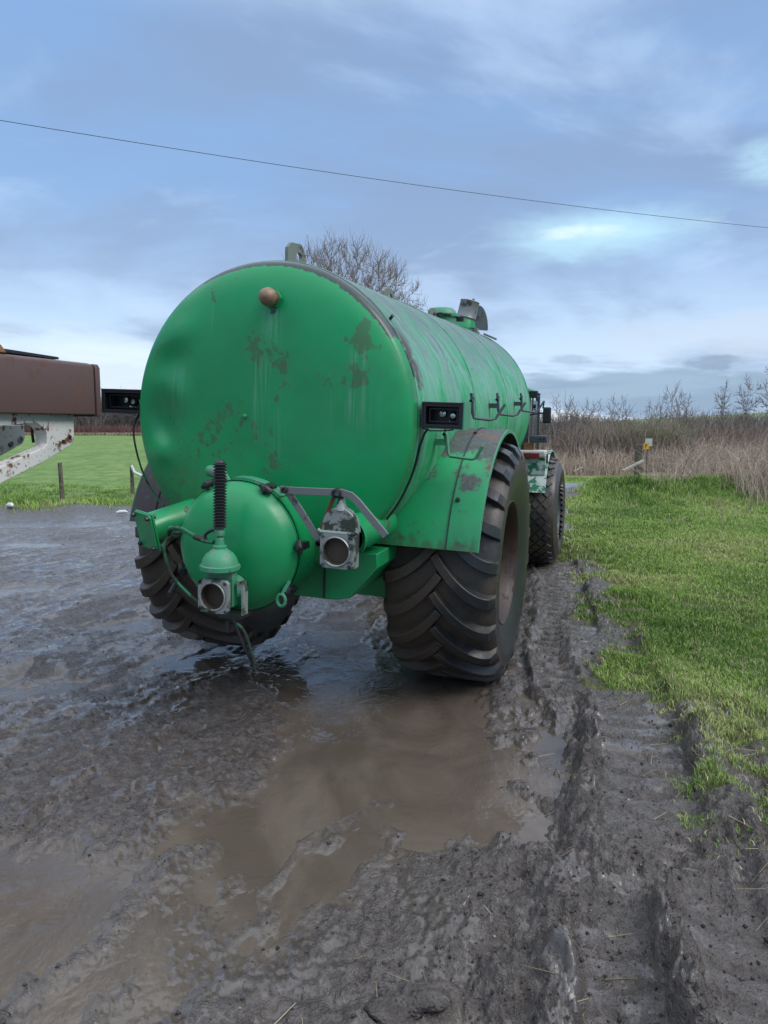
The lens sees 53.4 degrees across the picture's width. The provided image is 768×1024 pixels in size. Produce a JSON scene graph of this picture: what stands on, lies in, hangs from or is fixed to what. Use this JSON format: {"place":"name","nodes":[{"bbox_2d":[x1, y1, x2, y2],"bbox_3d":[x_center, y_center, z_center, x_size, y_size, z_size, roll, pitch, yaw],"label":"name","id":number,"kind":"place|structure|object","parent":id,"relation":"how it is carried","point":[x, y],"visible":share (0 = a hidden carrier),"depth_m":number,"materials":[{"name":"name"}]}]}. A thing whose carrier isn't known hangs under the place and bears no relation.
{"place":"outdoors","nodes":[
{"label":"outdoors","id":0,"kind":"place"},
{"bbox_2d":[0,479,136,512],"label":"field edge grass","id":1,"kind":"structure","parent":0,"point":[33,499],"depth_m":16.34,"materials":[{"name":"green plant"}]},
{"bbox_2d":[0,435,767,1023],"bbox_3d":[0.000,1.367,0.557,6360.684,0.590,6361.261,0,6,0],"label":"ground","id":2,"kind":"structure","parent":0,"point":[180,775],"depth_m":3.10,"materials":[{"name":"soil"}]},
{"bbox_2d":[0,1009,10,1023],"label":"rock","id":3,"kind":"object","parent":2,"relation":"on","point":[4,1015],"visible":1,"depth_m":2.12,"materials":[{"name":"grey stone"}]},
{"bbox_2d":[6,503,13,507],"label":"litter","id":4,"kind":"object","parent":2,"relation":"on","point":[9,505],"visible":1,"depth_m":14.14,"materials":[{"name":"white plastic"}]},
{"bbox_2d":[0,344,101,482],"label":"machine frame","id":5,"kind":"object","parent":2,"relation":"on","point":[47,398],"visible":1,"depth_m":4.58,"materials":[{"name":"white paint"}]},
{"bbox_2d":[58,462,64,501],"bbox_3d":[-6.559,-0.580,15.514,0.103,0.851,0.090,0,6,0],"label":"fence post","id":6,"kind":"object","parent":2,"relation":"on","point":[61,482],"visible":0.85,"depth_m":15.48,"materials":[{"name":"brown wood"}]},
{"bbox_2d":[16,386,140,431],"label":"wood","id":7,"kind":"object","parent":2,"relation":"on","point":[113,419],"visible":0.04,"depth_m":127.58,"materials":[{"name":"brown plant"}]},
{"bbox_2d":[24,423,140,432],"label":"red stemmed hedge","id":8,"kind":"object","parent":2,"relation":"on","point":[100,429],"visible":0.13,"depth_m":121.53,"materials":[{"name":"red plant"}]},
{"bbox_2d":[24,432,141,435],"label":"pale field margin","id":9,"kind":"object","parent":2,"relation":"on","point":[104,434],"visible":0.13,"depth_m":116.55,"materials":[{"name":"beige plant"}]},
{"bbox_2d":[116,510,127,513],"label":"litter","id":10,"kind":"object","parent":2,"relation":"on","point":[121,511],"visible":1,"depth_m":13.92,"materials":[{"name":"white plastic"}]},
{"bbox_2d":[130,466,134,493],"bbox_3d":[-5.950,-0.747,18.031,0.086,0.730,0.090,0,6,0],"label":"fence post","id":11,"kind":"object","parent":2,"relation":"on","point":[132,482],"visible":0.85,"depth_m":18.00,"materials":[{"name":"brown wood"}]},
{"bbox_2d":[130,465,141,476],"bbox_3d":[-5.581,-0.964,17.916,0.762,0.288,0.090,0,6,0],"label":"plastic tube","id":12,"kind":"object","parent":11,"relation":"hanging from","point":[134,471],"visible":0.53,"depth_m":17.88,"materials":[{"name":"white plastic"}]},
{"bbox_2d":[0,542,575,1023],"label":"puddle water","id":13,"kind":"structure","parent":2,"relation":"on","point":[372,724],"depth_m":3.29,"materials":[{"name":"brown liquid"}]},
{"bbox_2d":[101,242,544,680],"bbox_3d":[0.110,-0.542,6.293,2.380,2.802,6.067,4,9,18],"label":"slurry tanker","id":14,"kind":"object","parent":2,"relation":"on","point":[308,430],"visible":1,"depth_m":4.05,"materials":[{"name":"green paint"}]},
{"bbox_2d":[178,465,309,609],"bbox_3d":[-0.733,0.145,3.813,0.705,0.731,0.216,4,9,18],"label":"manhole door","id":15,"kind":"structure","parent":14,"relation":"in","point":[260,532],"depth_m":3.73,"materials":[{"name":"green paint"}]},
{"bbox_2d":[296,226,427,310],"bbox_3d":[-1.915,-7.470,34.479,7.887,10.349,6.888,0,6,0],"label":"bare tree","id":16,"kind":"object","parent":2,"relation":"on","point":[367,282],"visible":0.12,"depth_m":33.41,"materials":[{"name":"brown plant"}]},
{"bbox_2d":[363,980,449,1023],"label":"rock","id":17,"kind":"object","parent":2,"relation":"on","point":[412,1001],"visible":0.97,"depth_m":2.10,"materials":[{"name":"grey stone"}]},
{"bbox_2d":[520,388,564,563],"bbox_3d":[1.268,-0.535,9.982,2.240,2.037,2.964,2,7,18],"label":"tractor","id":18,"kind":"object","parent":2,"relation":"on","point":[546,479],"visible":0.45,"depth_m":8.40,"materials":[{"name":"metal"}]},
{"bbox_2d":[549,392,578,438],"bbox_3d":[7.674,-3.646,32.802,1.156,3.183,1.071,4,8,33],"label":"bare tree","id":19,"kind":"object","parent":2,"relation":"on","point":[564,433],"visible":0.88,"depth_m":32.76,"materials":[{"name":"brown plant"}]},
{"bbox_2d":[561,397,606,439],"bbox_3d":[8.532,-3.515,32.806,2.179,2.930,1.706,0,6,0],"label":"bare tree","id":20,"kind":"object","parent":2,"relation":"on","point":[583,415],"visible":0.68,"depth_m":32.68,"materials":[{"name":"plant"}]},
{"bbox_2d":[605,393,620,433],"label":"bare tree","id":21,"kind":"object","parent":2,"relation":"on","point":[612,412],"visible":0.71,"depth_m":33.73,"materials":[{"name":"brown plant"}]},
{"bbox_2d":[610,396,635,425],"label":"bare tree","id":22,"kind":"object","parent":2,"relation":"on","point":[629,415],"visible":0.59,"depth_m":34.73,"materials":[{"name":"plant"}]},
{"bbox_2d":[634,444,641,475],"bbox_3d":[8.050,-1.601,24.174,0.228,1.090,0.240,0,6,0],"label":"marker post","id":23,"kind":"object","parent":2,"relation":"on","point":[638,448],"visible":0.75,"depth_m":24.08,"materials":[{"name":"grey wood"}]},
{"bbox_2d":[622,460,643,471],"bbox_3d":[7.150,-1.327,21.890,0.678,0.349,0.070,-2,7,-14],"label":"timber rail","id":24,"kind":"object","parent":23,"relation":"attached to","point":[632,466],"visible":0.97,"depth_m":21.86,"materials":[{"name":"beige wood"}]},
{"bbox_2d":[520,433,767,475],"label":"dry reeds","id":25,"kind":"object","parent":2,"relation":"on","point":[610,467],"visible":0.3,"depth_m":25.69,"materials":[{"name":"beige plant"}]},
{"bbox_2d":[520,409,767,469],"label":"scrub","id":26,"kind":"object","parent":2,"relation":"on","point":[621,436],"visible":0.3,"depth_m":27.84,"materials":[{"name":"brown plant"}]},
{"bbox_2d":[643,438,651,473],"bbox_3d":[8.283,-1.696,24.026,0.275,1.230,0.070,0,6,0],"label":"marker sign","id":27,"kind":"object","parent":2,"relation":"on","point":[647,444],"visible":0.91,"depth_m":23.95,"materials":[{"name":"grey metal"}]},
{"bbox_2d":[539,406,767,441],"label":"distant hedge","id":28,"kind":"object","parent":2,"relation":"on","point":[762,423],"visible":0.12,"depth_m":60.87,"materials":[{"name":"brown plant"}]},
{"bbox_2d":[645,395,670,425],"bbox_3d":[12.388,-3.908,34.803,1.330,3.021,1.005,0,6,0],"label":"bare tree","id":29,"kind":"object","parent":2,"relation":"on","point":[660,409],"visible":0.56,"depth_m":34.68,"materials":[{"name":"plant"}]},
{"bbox_2d":[556,471,767,860],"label":"verge grass","id":30,"kind":"structure","parent":2,"relation":"on","point":[703,663],"depth_m":7.17,"materials":[{"name":"green plant"}]},
{"bbox_2d":[663,381,690,427],"bbox_3d":[13.238,-4.227,34.772,1.294,3.598,1.066,0,6,0],"label":"bare tree","id":31,"kind":"object","parent":2,"relation":"on","point":[672,418],"visible":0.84,"depth_m":34.66,"materials":[{"name":"brown plant"}]},
{"bbox_2d":[677,392,699,426],"bbox_3d":[14.181,-4.088,35.773,1.175,3.093,0.913,0,6,0],"label":"bare tree","id":32,"kind":"object","parent":2,"relation":"on","point":[687,411],"visible":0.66,"depth_m":35.64,"materials":[{"name":"plant"}]},
{"bbox_2d":[616,416,767,506],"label":"bramble thicket","id":33,"kind":"object","parent":2,"relation":"on","point":[742,469],"visible":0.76,"depth_m":17.31,"materials":[{"name":"brown plant"}]},
{"bbox_2d":[712,493,724,528],"bbox_3d":[5.103,0.026,11.576,0.170,0.622,0.230,-3,7,-27],"label":"dead stem","id":34,"kind":"object","parent":2,"relation":"on","point":[722,511],"visible":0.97,"depth_m":11.57,"materials":[{"name":"beige plant"}]},
{"bbox_2d":[714,379,732,437],"bbox_3d":[14.945,-4.141,33.754,0.857,3.628,0.678,0,6,0],"label":"bare tree","id":35,"kind":"object","parent":2,"relation":"on","point":[721,407],"visible":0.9,"depth_m":33.68,"materials":[{"name":"brown plant"}]},
{"bbox_2d":[733,373,759,432],"bbox_3d":[16.025,-4.238,33.742,1.286,3.842,1.049,0,6,0],"label":"bare tree","id":36,"kind":"object","parent":2,"relation":"on","point":[748,408],"visible":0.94,"depth_m":33.63,"materials":[{"name":"brown plant"}]},
{"bbox_2d":[750,447,760,510],"bbox_3d":[6.988,-0.612,14.442,0.310,1.351,0.141,-5,8,-39],"label":"bramble shoot","id":37,"kind":"object","parent":2,"relation":"on","point":[754,472],"visible":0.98,"depth_m":14.38,"materials":[{"name":"brown plant"}]},
{"bbox_2d":[756,366,767,424],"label":"bare tree","id":38,"kind":"object","parent":2,"relation":"on","point":[766,404],"visible":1,"depth_m":32.70,"materials":[{"name":"plant"}]},
{"bbox_3d":[29.604,-5.715,28.557,0.500,8.691,0.280,0,6,0],"label":"utility pole","id":39,"kind":"object","parent":2,"relation":"on","visible":0},
{"bbox_2d":[0,120,767,227],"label":"power line","id":40,"kind":"object","parent":39,"relation":"attached to","point":[351,175],"visible":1,"depth_m":15.11,"materials":[{"name":"black metal"}]},
{"bbox_2d":[0,0,767,422],"label":"sky","id":41,"kind":"structure","parent":0,"point":[659,108],"materials":[{"name":"blue"}]},
{"bbox_2d":[131,610,767,1023],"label":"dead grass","id":42,"kind":"structure","parent":0,"point":[641,844],"depth_m":3.22,"materials":[{"name":"beige plant"}]},
{"bbox_2d":[565,483,662,487],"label":"road","id":43,"kind":"structure","parent":0,"point":[567,485],"depth_m":20.52,"materials":[{"name":"grey asphalt"}]},
{"bbox_2d":[555,412,767,425],"bbox_3d":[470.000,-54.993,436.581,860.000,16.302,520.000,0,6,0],"label":"hill","id":44,"kind":"structure","parent":0,"point":[763,414],"depth_m":310.49,"materials":[{"name":"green plant"}]}
]}

